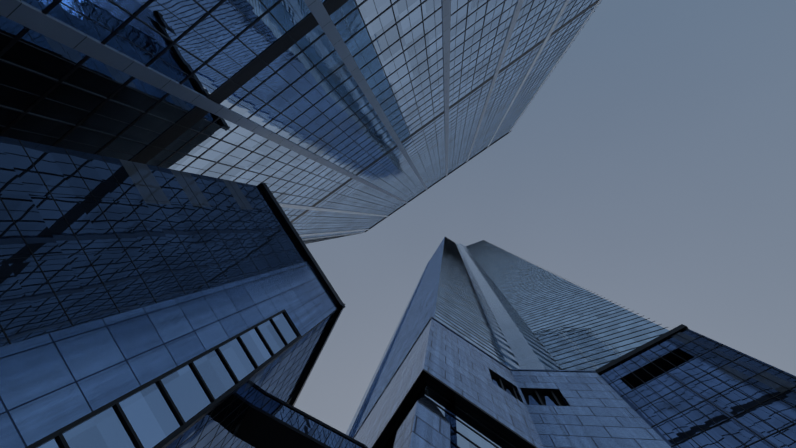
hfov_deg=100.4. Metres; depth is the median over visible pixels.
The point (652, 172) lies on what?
sky
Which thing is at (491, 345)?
skyscraper
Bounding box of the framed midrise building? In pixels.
[0,136,344,447]
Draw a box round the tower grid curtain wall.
[0,0,601,243]
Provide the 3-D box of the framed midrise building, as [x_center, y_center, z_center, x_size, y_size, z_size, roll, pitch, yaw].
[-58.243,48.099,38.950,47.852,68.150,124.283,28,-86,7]
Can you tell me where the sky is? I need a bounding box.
[294,0,795,433]
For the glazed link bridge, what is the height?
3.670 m
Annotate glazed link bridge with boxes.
[235,392,364,447]
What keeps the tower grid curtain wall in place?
on the ground

